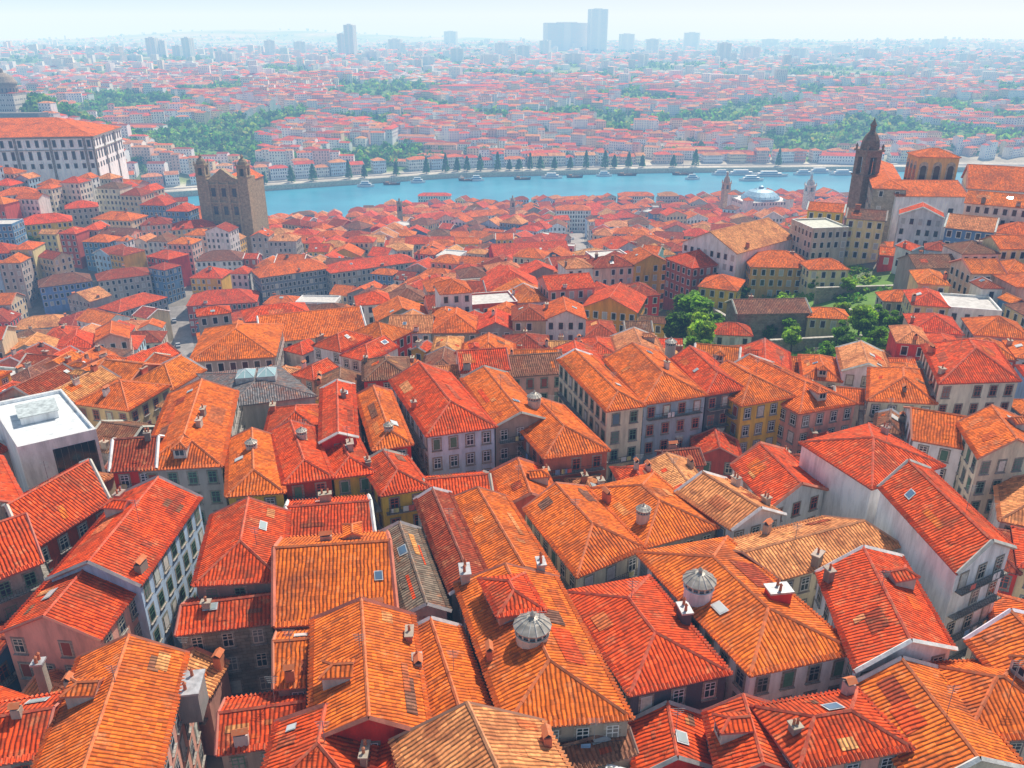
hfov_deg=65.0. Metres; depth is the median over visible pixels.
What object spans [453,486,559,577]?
tiled roof house
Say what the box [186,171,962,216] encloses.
river
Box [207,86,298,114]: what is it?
distant town block
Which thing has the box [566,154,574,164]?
waterfront building
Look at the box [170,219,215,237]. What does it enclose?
tiled roof house
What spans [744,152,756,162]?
waterfront building
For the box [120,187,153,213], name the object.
tiled roof house
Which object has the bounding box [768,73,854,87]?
distant town block
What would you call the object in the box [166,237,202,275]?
tiled roof house
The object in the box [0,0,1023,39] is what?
sky
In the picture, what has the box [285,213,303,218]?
tiled roof house
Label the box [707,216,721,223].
tiled roof house
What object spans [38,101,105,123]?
distant town block
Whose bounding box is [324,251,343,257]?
tiled roof house
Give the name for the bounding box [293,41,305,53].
apartment tower
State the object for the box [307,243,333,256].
tiled roof house
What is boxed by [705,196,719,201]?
tiled roof house
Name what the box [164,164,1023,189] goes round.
riverside road
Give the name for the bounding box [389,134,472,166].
distant town block
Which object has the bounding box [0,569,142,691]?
pink gabled house
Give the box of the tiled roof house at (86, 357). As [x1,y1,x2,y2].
[82,352,92,362]
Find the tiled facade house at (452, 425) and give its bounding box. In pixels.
[388,361,497,475]
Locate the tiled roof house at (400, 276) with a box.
[393,270,420,284]
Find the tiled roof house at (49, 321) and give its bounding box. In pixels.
[15,314,66,332]
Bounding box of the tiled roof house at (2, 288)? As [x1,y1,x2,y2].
[0,260,5,292]
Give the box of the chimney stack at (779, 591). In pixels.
[763,578,794,603]
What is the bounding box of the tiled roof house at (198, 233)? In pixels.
[184,228,207,252]
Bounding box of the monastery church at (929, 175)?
[864,148,1023,246]
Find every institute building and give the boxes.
[316,137,328,141]
[338,116,372,120]
[381,117,410,144]
[439,84,532,87]
[520,150,559,162]
[818,152,862,164]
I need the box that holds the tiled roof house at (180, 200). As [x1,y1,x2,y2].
[173,197,187,204]
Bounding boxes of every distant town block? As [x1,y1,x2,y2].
[17,80,60,88]
[18,82,89,90]
[19,84,75,94]
[22,73,125,82]
[26,91,103,119]
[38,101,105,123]
[56,82,170,104]
[66,81,137,88]
[68,110,167,131]
[83,81,174,93]
[87,78,128,82]
[102,96,208,123]
[108,124,246,178]
[121,66,217,81]
[134,77,166,84]
[165,75,230,84]
[166,87,234,91]
[170,68,227,78]
[170,88,240,103]
[185,79,240,87]
[194,106,286,130]
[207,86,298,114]
[232,148,354,171]
[235,79,327,95]
[240,76,266,85]
[253,75,335,90]
[254,126,282,149]
[273,121,390,152]
[284,110,386,130]
[294,92,406,117]
[295,71,368,84]
[318,70,363,74]
[327,89,422,100]
[331,77,343,89]
[364,71,394,79]
[377,96,466,117]
[386,110,472,139]
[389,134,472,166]
[398,86,485,94]
[411,90,495,111]
[428,83,481,88]
[441,117,572,147]
[442,72,493,82]
[461,108,542,121]
[467,134,589,157]
[472,73,551,84]
[478,83,556,95]
[478,91,562,114]
[481,81,532,89]
[525,71,618,81]
[537,109,657,127]
[548,78,615,92]
[549,84,620,104]
[554,96,618,114]
[570,129,666,159]
[573,117,682,140]
[603,80,674,93]
[611,96,708,117]
[640,74,682,81]
[645,89,708,101]
[662,140,752,159]
[663,108,732,126]
[668,80,748,91]
[674,118,773,151]
[692,86,760,104]
[701,95,816,113]
[740,107,822,123]
[749,79,805,94]
[750,113,881,139]
[754,85,837,100]
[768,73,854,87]
[771,143,884,155]
[799,91,872,105]
[813,100,916,121]
[823,86,866,91]
[838,88,923,101]
[844,74,946,86]
[856,134,950,153]
[866,81,945,93]
[877,130,952,144]
[886,100,904,108]
[889,100,1003,123]
[909,80,1023,100]
[932,117,1015,131]
[952,133,1023,158]
[971,99,1023,115]
[1003,115,1023,130]
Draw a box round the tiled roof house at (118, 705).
[30,633,206,767]
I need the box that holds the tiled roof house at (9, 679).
[0,621,21,692]
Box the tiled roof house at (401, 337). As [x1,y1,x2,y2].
[354,321,412,357]
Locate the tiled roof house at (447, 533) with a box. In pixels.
[413,486,487,622]
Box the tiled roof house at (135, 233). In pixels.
[99,225,141,239]
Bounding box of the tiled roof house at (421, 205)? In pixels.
[414,204,428,206]
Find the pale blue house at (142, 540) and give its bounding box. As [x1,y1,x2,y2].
[44,475,203,648]
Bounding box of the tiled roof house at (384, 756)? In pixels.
[375,742,397,767]
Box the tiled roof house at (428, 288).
[422,276,449,294]
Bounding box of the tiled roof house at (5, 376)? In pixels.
[0,370,11,385]
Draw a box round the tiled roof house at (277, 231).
[269,228,293,234]
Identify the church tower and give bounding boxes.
[396,198,402,220]
[510,195,515,214]
[720,172,731,209]
[801,175,816,209]
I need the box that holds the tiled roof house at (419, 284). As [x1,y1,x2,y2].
[415,273,447,289]
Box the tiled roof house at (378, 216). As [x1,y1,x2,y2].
[372,215,384,218]
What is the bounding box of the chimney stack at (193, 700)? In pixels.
[178,668,208,723]
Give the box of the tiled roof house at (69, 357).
[43,350,83,369]
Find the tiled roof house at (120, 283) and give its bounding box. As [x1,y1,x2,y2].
[95,265,153,301]
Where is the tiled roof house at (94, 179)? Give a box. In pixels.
[78,172,100,210]
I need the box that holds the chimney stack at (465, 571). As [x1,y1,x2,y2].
[458,558,471,584]
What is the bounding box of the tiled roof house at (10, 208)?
[0,196,22,218]
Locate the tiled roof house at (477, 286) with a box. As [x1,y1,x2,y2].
[433,280,486,292]
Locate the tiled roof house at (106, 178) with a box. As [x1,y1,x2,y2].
[99,173,122,185]
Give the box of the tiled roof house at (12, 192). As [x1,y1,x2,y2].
[0,186,39,198]
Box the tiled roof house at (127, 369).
[99,345,160,379]
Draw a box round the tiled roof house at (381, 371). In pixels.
[361,352,410,388]
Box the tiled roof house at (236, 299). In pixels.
[186,288,260,335]
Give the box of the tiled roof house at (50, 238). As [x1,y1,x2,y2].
[38,229,62,252]
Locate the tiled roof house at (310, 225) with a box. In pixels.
[300,221,321,228]
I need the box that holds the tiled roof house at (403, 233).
[395,229,416,237]
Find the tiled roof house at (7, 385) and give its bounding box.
[0,380,19,391]
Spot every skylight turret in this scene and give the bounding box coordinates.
[244,437,257,449]
[295,426,306,439]
[383,421,393,431]
[513,610,551,648]
[527,390,541,408]
[636,503,651,524]
[665,337,676,357]
[682,567,716,606]
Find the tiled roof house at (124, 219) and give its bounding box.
[91,209,147,229]
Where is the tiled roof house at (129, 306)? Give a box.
[97,292,170,320]
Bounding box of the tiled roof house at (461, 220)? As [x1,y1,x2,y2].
[451,215,473,226]
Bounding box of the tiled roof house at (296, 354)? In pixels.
[284,338,314,365]
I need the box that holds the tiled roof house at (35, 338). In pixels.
[4,332,58,355]
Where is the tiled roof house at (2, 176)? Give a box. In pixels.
[0,166,4,180]
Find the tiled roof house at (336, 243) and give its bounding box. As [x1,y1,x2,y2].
[325,240,344,248]
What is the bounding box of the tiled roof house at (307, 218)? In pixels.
[301,216,316,221]
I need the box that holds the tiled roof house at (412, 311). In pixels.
[402,309,423,313]
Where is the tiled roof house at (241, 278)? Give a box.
[229,265,253,289]
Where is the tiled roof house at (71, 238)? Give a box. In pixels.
[58,226,90,268]
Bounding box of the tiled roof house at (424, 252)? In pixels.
[413,245,441,260]
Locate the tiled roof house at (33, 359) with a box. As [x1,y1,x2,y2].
[16,348,65,367]
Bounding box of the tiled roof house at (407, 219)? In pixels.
[395,215,413,221]
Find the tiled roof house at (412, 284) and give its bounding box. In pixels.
[405,278,422,287]
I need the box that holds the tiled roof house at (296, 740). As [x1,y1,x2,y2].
[260,702,378,767]
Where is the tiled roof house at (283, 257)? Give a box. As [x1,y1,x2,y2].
[274,254,310,262]
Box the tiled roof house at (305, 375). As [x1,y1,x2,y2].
[291,351,338,391]
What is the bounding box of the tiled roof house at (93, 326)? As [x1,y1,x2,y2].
[79,323,101,329]
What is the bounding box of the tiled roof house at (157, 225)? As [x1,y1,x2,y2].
[139,214,172,235]
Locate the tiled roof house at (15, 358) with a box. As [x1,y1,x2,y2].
[0,340,59,366]
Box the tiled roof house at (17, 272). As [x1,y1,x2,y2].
[0,252,39,307]
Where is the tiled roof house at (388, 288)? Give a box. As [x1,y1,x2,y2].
[381,284,400,292]
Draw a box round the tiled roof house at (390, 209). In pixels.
[383,206,396,211]
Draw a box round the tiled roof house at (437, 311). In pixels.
[431,305,460,316]
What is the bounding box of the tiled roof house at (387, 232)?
[370,226,398,239]
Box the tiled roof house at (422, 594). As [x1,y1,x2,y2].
[378,520,451,621]
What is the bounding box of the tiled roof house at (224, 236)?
[204,222,240,251]
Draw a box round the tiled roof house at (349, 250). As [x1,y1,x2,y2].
[333,243,365,257]
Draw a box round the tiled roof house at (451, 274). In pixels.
[443,272,455,278]
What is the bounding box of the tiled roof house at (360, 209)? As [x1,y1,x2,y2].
[348,207,366,212]
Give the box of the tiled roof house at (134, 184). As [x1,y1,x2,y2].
[124,181,138,188]
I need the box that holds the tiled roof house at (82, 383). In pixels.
[50,361,121,402]
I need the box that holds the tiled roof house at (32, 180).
[14,172,40,188]
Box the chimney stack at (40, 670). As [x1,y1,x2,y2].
[29,652,51,693]
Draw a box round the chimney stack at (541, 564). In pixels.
[535,551,546,571]
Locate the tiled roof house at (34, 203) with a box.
[15,192,52,217]
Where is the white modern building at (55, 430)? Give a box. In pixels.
[0,389,105,492]
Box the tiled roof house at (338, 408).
[318,379,361,450]
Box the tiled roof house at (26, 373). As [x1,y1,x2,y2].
[11,357,52,381]
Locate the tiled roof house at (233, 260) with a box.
[195,250,246,271]
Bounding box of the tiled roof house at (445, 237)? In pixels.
[425,236,454,240]
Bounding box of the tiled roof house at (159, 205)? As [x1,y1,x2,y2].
[139,194,176,217]
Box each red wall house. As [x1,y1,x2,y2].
[480,264,537,291]
[488,240,569,257]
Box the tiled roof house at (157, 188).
[142,183,164,194]
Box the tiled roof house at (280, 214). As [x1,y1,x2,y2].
[270,213,288,216]
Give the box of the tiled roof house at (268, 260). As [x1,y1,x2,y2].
[254,255,275,267]
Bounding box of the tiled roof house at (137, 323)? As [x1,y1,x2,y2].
[124,316,147,330]
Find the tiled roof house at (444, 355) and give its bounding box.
[422,346,455,365]
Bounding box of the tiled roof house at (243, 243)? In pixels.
[239,233,247,252]
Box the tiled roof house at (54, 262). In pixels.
[38,248,74,277]
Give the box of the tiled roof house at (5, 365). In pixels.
[0,363,11,366]
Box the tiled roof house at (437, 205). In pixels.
[429,203,444,207]
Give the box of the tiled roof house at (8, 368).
[0,366,24,375]
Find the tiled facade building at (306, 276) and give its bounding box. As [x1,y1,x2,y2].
[250,258,328,304]
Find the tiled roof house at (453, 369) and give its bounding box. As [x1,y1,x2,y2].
[433,364,462,384]
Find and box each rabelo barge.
[383,177,400,184]
[458,178,471,180]
[514,168,530,179]
[566,175,582,177]
[617,165,636,175]
[672,172,692,174]
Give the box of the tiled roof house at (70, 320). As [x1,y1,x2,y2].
[58,308,107,325]
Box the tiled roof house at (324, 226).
[311,223,334,229]
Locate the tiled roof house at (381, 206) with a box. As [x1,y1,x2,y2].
[374,204,387,207]
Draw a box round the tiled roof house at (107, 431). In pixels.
[95,420,154,472]
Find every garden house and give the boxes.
[712,322,753,344]
[791,356,798,372]
[804,307,851,336]
[874,289,903,315]
[881,349,891,357]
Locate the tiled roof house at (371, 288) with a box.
[352,284,382,302]
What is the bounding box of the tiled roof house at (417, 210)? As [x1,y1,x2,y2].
[414,207,432,214]
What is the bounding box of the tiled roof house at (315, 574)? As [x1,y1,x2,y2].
[271,521,398,629]
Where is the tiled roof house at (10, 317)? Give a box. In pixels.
[0,307,21,325]
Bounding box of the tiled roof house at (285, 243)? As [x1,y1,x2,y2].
[268,234,302,255]
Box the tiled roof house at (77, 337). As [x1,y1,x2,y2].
[57,328,94,347]
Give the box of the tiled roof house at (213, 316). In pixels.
[195,305,231,335]
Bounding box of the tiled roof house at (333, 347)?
[311,330,372,366]
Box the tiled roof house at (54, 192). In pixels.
[36,183,66,214]
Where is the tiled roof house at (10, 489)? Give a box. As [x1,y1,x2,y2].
[0,455,23,519]
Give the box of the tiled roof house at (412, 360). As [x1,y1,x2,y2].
[387,354,416,364]
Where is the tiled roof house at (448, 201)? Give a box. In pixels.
[439,199,455,204]
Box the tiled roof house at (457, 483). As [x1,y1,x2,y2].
[422,470,493,494]
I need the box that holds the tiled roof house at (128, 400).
[74,378,171,426]
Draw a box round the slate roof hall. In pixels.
[196,364,317,429]
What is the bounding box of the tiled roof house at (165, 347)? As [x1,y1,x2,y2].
[125,342,180,361]
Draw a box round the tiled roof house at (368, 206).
[363,205,373,207]
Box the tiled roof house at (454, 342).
[430,336,463,351]
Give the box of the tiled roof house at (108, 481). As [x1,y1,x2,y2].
[98,471,115,497]
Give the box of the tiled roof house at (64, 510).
[0,458,110,572]
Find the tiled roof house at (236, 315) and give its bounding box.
[231,311,242,320]
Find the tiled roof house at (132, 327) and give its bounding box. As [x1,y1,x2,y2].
[117,320,135,331]
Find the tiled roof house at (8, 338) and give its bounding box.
[0,325,17,357]
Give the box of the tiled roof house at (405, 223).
[397,221,409,227]
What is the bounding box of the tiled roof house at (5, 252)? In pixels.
[0,242,17,259]
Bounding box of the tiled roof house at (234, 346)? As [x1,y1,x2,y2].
[190,323,285,372]
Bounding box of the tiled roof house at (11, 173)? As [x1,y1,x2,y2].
[3,167,26,179]
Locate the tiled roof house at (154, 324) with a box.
[137,318,165,330]
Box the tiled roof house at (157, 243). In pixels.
[147,232,177,253]
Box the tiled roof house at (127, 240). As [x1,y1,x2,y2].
[115,235,134,247]
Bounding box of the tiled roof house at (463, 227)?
[450,224,469,230]
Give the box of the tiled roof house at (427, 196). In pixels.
[418,192,451,201]
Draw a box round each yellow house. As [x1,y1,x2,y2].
[325,426,375,496]
[363,448,432,530]
[697,274,745,313]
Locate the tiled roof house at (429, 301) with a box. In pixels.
[423,294,434,313]
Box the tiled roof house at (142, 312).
[131,305,173,341]
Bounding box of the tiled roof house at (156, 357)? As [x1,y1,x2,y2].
[144,352,174,363]
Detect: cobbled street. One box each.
[169,305,193,357]
[570,232,586,250]
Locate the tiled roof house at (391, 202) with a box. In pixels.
[384,199,395,205]
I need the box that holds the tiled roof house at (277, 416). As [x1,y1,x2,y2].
[263,389,318,431]
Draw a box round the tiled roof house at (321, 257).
[311,254,328,263]
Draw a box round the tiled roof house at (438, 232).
[427,229,450,235]
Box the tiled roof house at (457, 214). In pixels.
[450,211,469,217]
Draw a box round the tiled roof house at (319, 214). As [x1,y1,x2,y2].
[314,212,327,217]
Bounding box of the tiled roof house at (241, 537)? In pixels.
[190,496,291,598]
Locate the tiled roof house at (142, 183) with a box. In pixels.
[123,179,149,187]
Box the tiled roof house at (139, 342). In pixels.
[131,335,146,353]
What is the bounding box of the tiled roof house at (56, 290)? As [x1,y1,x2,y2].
[37,272,92,313]
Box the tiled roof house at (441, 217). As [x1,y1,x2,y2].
[431,211,455,222]
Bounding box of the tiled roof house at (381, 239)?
[360,234,387,246]
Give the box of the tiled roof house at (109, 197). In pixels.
[96,182,132,213]
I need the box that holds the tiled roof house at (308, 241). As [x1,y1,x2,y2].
[303,236,324,253]
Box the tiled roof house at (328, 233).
[317,230,344,238]
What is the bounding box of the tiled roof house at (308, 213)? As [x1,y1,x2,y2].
[292,211,314,216]
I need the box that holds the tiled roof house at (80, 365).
[68,357,108,370]
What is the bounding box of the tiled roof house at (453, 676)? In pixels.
[411,616,492,716]
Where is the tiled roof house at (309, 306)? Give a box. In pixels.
[306,303,316,309]
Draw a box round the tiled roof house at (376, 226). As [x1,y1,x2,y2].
[370,223,386,231]
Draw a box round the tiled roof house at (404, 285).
[392,283,416,290]
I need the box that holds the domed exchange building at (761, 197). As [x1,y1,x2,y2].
[727,185,793,212]
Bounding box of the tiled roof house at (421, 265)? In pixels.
[405,257,432,272]
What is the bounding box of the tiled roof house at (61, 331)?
[46,322,79,338]
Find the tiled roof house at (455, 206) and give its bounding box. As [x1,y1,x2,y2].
[448,203,462,208]
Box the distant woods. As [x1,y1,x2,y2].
[0,28,1023,179]
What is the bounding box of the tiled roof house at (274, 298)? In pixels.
[262,293,299,304]
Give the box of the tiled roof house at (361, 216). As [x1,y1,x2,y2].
[356,215,371,218]
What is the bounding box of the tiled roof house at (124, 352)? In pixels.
[105,347,132,356]
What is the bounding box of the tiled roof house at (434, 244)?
[422,240,445,250]
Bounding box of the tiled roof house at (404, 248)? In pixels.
[386,243,413,257]
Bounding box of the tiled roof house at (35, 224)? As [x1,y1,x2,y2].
[23,213,72,241]
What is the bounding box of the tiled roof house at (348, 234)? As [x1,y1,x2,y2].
[342,230,370,238]
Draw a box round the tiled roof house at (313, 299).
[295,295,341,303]
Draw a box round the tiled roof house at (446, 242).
[429,239,454,246]
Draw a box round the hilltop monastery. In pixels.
[0,68,27,111]
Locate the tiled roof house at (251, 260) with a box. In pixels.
[242,252,262,268]
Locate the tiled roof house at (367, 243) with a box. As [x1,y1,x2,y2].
[345,235,376,257]
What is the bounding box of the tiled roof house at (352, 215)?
[345,211,363,219]
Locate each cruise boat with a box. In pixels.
[357,181,374,186]
[410,177,425,182]
[469,175,483,180]
[541,173,562,178]
[596,171,611,176]
[685,171,699,179]
[711,167,730,174]
[729,167,758,174]
[738,172,763,180]
[751,171,787,176]
[793,167,813,174]
[810,165,832,172]
[829,167,851,174]
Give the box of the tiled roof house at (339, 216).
[333,214,346,219]
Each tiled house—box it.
[21,668,66,695]
[176,636,231,755]
[409,338,432,360]
[638,314,665,337]
[654,436,706,471]
[658,338,683,351]
[669,345,743,431]
[690,428,741,478]
[807,427,831,438]
[876,244,895,271]
[887,357,916,363]
[891,240,923,273]
[997,292,1023,316]
[1010,399,1023,415]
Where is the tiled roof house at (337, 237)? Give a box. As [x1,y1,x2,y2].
[325,234,346,241]
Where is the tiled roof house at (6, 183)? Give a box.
[0,178,24,190]
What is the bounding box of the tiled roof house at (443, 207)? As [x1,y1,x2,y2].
[439,204,451,210]
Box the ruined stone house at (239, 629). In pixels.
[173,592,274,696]
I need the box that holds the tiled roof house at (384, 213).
[377,211,390,215]
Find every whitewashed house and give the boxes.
[798,422,946,524]
[874,459,1016,660]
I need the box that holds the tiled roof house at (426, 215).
[413,211,451,218]
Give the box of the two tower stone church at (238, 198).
[193,153,268,252]
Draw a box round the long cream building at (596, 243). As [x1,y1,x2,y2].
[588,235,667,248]
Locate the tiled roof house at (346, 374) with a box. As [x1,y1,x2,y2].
[313,366,363,403]
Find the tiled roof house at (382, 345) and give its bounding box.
[339,335,399,371]
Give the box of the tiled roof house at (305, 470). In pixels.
[268,419,334,500]
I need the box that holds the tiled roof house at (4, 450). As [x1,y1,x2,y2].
[0,440,14,475]
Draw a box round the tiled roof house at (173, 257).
[146,246,191,286]
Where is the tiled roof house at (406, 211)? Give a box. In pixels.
[402,208,413,215]
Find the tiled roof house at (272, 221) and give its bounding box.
[268,218,278,225]
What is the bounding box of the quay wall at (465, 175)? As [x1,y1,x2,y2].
[165,166,965,196]
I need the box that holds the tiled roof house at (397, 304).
[372,295,427,323]
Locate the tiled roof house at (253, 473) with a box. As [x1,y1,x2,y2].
[224,427,290,507]
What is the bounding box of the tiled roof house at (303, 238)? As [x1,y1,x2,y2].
[298,235,325,252]
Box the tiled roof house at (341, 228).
[329,226,347,230]
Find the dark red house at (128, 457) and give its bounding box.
[107,427,164,488]
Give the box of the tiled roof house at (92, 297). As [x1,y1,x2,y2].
[67,286,111,313]
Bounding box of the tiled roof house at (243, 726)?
[214,678,307,767]
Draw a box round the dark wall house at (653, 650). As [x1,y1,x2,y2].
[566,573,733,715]
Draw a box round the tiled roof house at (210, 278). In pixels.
[190,266,232,293]
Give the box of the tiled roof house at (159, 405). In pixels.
[155,400,164,410]
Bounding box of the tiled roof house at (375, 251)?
[367,246,396,257]
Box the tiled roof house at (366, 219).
[357,217,376,222]
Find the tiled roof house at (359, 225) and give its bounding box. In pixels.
[342,221,372,231]
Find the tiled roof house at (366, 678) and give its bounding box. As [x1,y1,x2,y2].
[306,597,431,745]
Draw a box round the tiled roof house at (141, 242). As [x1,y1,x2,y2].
[134,233,155,269]
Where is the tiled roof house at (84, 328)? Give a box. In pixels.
[55,326,94,347]
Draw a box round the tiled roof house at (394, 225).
[386,221,403,230]
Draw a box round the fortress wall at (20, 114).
[0,112,48,117]
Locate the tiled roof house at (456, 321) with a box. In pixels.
[431,307,479,341]
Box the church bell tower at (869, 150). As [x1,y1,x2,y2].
[844,118,884,224]
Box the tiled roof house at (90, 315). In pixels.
[76,308,129,327]
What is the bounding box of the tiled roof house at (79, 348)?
[57,346,91,351]
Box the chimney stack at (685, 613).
[676,597,693,624]
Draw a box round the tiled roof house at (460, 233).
[450,231,468,240]
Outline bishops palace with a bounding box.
[0,117,128,181]
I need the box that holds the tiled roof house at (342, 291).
[329,284,357,304]
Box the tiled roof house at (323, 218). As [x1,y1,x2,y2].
[318,216,331,220]
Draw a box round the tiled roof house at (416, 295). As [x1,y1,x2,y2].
[388,288,424,304]
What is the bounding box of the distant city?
[0,35,1023,86]
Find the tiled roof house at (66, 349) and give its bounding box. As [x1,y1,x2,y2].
[52,345,83,355]
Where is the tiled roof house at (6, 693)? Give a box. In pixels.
[0,686,29,700]
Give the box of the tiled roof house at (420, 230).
[407,225,429,235]
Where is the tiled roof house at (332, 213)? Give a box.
[327,210,341,217]
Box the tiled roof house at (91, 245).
[81,234,121,271]
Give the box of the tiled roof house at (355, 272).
[326,253,416,294]
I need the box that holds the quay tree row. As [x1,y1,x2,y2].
[262,148,781,183]
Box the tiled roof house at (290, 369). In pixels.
[269,359,299,373]
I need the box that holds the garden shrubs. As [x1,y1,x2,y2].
[666,265,892,355]
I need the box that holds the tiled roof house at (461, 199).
[455,195,469,203]
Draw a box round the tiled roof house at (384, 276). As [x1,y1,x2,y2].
[370,267,397,284]
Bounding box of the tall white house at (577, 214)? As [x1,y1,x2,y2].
[555,204,591,231]
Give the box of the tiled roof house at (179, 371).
[133,354,207,391]
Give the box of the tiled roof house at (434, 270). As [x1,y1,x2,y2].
[417,266,450,275]
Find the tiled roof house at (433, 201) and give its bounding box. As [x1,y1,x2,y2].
[425,198,440,205]
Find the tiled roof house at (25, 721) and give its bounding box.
[0,691,61,767]
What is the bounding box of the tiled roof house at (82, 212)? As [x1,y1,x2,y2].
[64,200,99,227]
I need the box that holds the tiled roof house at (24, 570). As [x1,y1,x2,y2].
[0,512,49,622]
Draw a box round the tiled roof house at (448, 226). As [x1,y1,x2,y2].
[438,223,458,230]
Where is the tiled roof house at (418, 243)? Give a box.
[405,237,429,251]
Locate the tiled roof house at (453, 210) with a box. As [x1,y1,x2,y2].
[444,209,461,212]
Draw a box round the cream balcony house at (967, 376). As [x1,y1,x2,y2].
[916,329,1022,415]
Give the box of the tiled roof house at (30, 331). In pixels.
[17,325,50,337]
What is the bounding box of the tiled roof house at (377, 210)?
[366,208,383,212]
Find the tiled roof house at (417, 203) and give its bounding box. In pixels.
[412,202,428,205]
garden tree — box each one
[28,236,39,241]
[662,311,686,339]
[672,290,700,312]
[675,295,714,337]
[683,334,711,348]
[686,311,716,341]
[709,311,724,322]
[741,286,750,298]
[761,325,777,338]
[778,291,790,297]
[781,318,798,332]
[781,326,802,351]
[804,277,818,287]
[819,340,835,356]
[831,319,852,344]
[833,301,851,313]
[838,332,861,344]
[840,277,857,290]
[847,304,878,335]
[858,312,879,337]
[860,326,889,349]
[874,304,889,326]
[882,310,902,329]
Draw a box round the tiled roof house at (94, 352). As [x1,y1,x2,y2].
[76,343,117,358]
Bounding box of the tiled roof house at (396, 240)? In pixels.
[389,238,404,243]
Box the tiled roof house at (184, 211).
[166,202,199,223]
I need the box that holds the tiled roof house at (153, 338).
[130,330,167,348]
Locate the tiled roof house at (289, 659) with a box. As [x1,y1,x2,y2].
[271,628,309,695]
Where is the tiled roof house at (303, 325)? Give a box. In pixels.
[256,305,365,347]
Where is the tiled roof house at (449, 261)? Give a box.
[430,254,460,269]
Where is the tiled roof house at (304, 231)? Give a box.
[293,228,319,234]
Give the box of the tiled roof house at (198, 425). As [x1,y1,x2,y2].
[138,378,245,531]
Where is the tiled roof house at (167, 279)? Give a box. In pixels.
[148,262,185,303]
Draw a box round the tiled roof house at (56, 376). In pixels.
[0,362,73,400]
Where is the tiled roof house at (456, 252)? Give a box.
[436,249,466,257]
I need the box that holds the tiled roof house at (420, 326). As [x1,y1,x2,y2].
[389,314,434,347]
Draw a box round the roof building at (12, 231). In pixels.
[0,219,27,244]
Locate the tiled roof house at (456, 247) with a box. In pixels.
[441,244,462,251]
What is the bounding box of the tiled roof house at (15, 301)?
[0,292,28,318]
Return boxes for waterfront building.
[128,171,134,178]
[141,173,163,185]
[163,171,179,185]
[189,173,196,184]
[210,168,233,175]
[253,164,268,179]
[268,165,288,179]
[292,160,314,177]
[315,164,329,176]
[327,159,346,175]
[348,161,363,174]
[370,157,386,172]
[405,156,429,170]
[428,155,443,168]
[442,154,463,167]
[463,154,477,166]
[480,157,492,166]
[491,151,503,166]
[504,156,524,166]
[527,153,548,165]
[547,152,565,165]
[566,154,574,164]
[573,152,595,164]
[596,149,608,164]
[608,153,619,163]
[618,153,635,163]
[634,152,645,163]
[652,151,672,162]
[672,152,683,162]
[701,152,723,162]
[727,151,746,162]
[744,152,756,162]
[753,147,769,162]
[771,148,794,161]
[791,148,806,161]
[808,148,821,161]
[827,148,845,151]
[849,146,859,152]
[887,152,900,161]
[897,147,915,161]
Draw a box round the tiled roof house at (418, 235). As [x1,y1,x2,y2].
[410,234,424,236]
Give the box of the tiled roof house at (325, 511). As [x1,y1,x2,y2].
[284,488,376,536]
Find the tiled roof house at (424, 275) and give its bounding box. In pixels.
[400,272,430,284]
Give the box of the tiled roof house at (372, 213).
[363,210,377,216]
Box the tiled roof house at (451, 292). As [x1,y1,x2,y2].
[433,278,472,311]
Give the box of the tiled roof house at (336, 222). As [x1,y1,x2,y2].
[327,218,351,227]
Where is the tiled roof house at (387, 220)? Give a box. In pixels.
[372,215,400,224]
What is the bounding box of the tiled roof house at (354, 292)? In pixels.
[347,280,382,305]
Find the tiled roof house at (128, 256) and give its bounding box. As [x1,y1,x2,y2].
[108,246,147,268]
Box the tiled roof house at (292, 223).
[281,218,308,229]
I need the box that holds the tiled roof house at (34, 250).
[9,241,45,295]
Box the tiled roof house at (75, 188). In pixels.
[59,176,94,204]
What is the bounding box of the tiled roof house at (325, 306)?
[311,303,344,309]
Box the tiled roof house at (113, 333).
[93,320,134,353]
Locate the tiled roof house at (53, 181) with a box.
[37,178,60,186]
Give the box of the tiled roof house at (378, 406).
[356,384,414,459]
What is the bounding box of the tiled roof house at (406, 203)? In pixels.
[402,200,412,206]
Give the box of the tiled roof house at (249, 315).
[240,302,309,322]
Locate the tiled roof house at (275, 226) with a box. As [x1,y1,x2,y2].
[269,224,281,228]
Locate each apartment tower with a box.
[108,61,122,64]
[127,54,137,60]
[145,37,160,56]
[158,39,168,56]
[164,62,182,70]
[171,45,182,57]
[180,37,195,58]
[181,61,198,67]
[214,50,226,62]
[221,52,236,61]
[263,39,275,54]
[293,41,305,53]
[304,54,322,59]
[337,33,344,53]
[343,24,357,54]
[364,50,380,60]
[388,38,401,48]
[421,55,434,65]
[444,31,457,45]
[450,47,463,61]
[480,54,499,62]
[495,42,507,55]
[515,45,529,57]
[539,40,550,53]
[543,22,587,50]
[564,52,584,64]
[587,8,607,52]
[618,33,634,51]
[630,52,648,62]
[646,38,659,52]
[683,32,699,48]
[716,42,731,60]
[740,46,760,59]
[762,39,778,46]
[789,47,805,57]
[831,45,851,53]
[858,48,877,58]
[908,46,925,52]
[931,39,948,48]
[954,52,971,61]
[984,42,1000,49]
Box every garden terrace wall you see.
[713,307,725,316]
[769,334,867,351]
[813,285,892,304]
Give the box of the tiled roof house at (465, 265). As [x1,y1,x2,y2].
[449,263,477,272]
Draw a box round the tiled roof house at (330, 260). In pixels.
[325,255,353,264]
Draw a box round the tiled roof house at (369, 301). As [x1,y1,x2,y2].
[354,291,389,324]
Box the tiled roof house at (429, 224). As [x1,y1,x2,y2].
[409,217,438,230]
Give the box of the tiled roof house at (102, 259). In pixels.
[92,243,127,272]
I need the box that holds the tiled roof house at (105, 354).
[85,350,126,362]
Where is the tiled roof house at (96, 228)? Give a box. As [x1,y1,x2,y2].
[84,220,110,236]
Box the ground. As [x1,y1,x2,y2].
[0,29,1023,767]
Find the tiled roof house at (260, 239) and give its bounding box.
[250,226,274,259]

